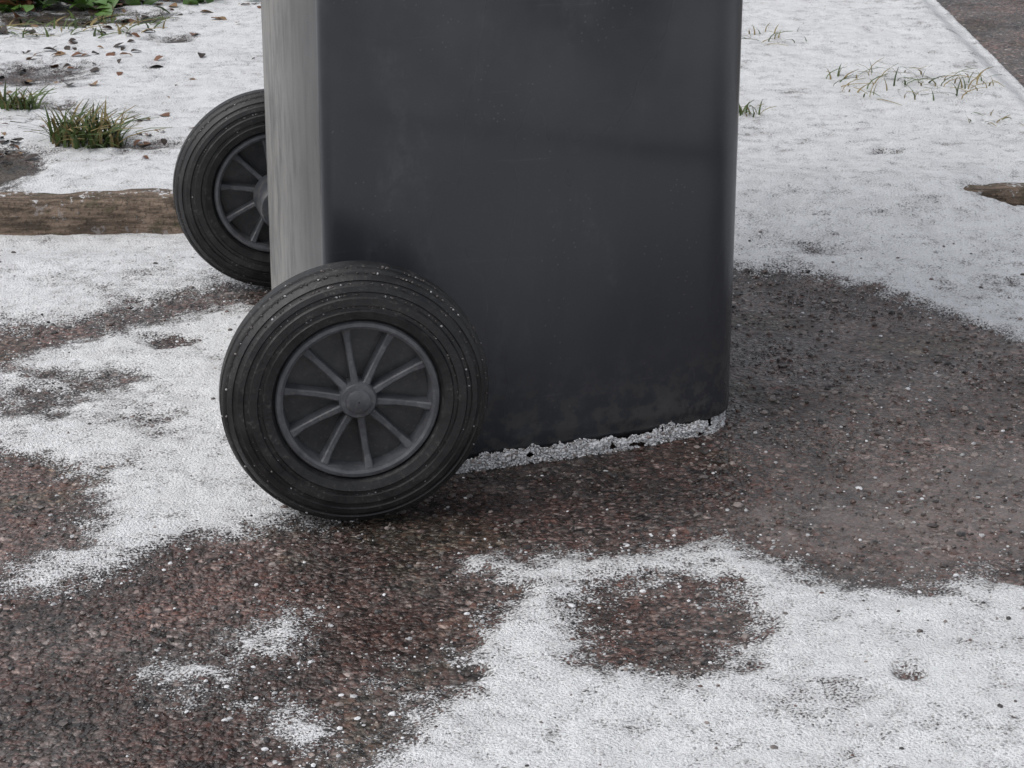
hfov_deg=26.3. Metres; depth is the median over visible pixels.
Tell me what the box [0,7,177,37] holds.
grass tuft
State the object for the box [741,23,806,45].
grass tuft
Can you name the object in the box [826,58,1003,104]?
grass tuft
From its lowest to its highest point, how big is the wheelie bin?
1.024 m
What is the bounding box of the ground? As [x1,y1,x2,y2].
[0,0,1023,767]
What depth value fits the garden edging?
2.40 m
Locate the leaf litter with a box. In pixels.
[0,0,260,163]
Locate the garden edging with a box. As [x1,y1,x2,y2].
[0,182,1023,235]
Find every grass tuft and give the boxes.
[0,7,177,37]
[0,81,56,110]
[10,99,171,151]
[739,99,775,116]
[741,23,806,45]
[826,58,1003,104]
[960,110,1022,125]
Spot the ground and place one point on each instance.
(814, 140)
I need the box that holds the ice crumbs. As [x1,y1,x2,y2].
[0,205,1023,767]
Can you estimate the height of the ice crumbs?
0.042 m
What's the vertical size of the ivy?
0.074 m
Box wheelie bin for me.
[173,0,742,520]
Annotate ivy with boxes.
[0,0,213,33]
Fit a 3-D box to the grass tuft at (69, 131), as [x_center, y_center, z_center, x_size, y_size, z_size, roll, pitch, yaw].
[-0.513,-0.314,2.652,0.151,0.064,0.174,-17,26,-39]
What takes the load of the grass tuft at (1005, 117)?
on the ground
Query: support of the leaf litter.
on the ground
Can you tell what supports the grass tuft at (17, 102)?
on the ground

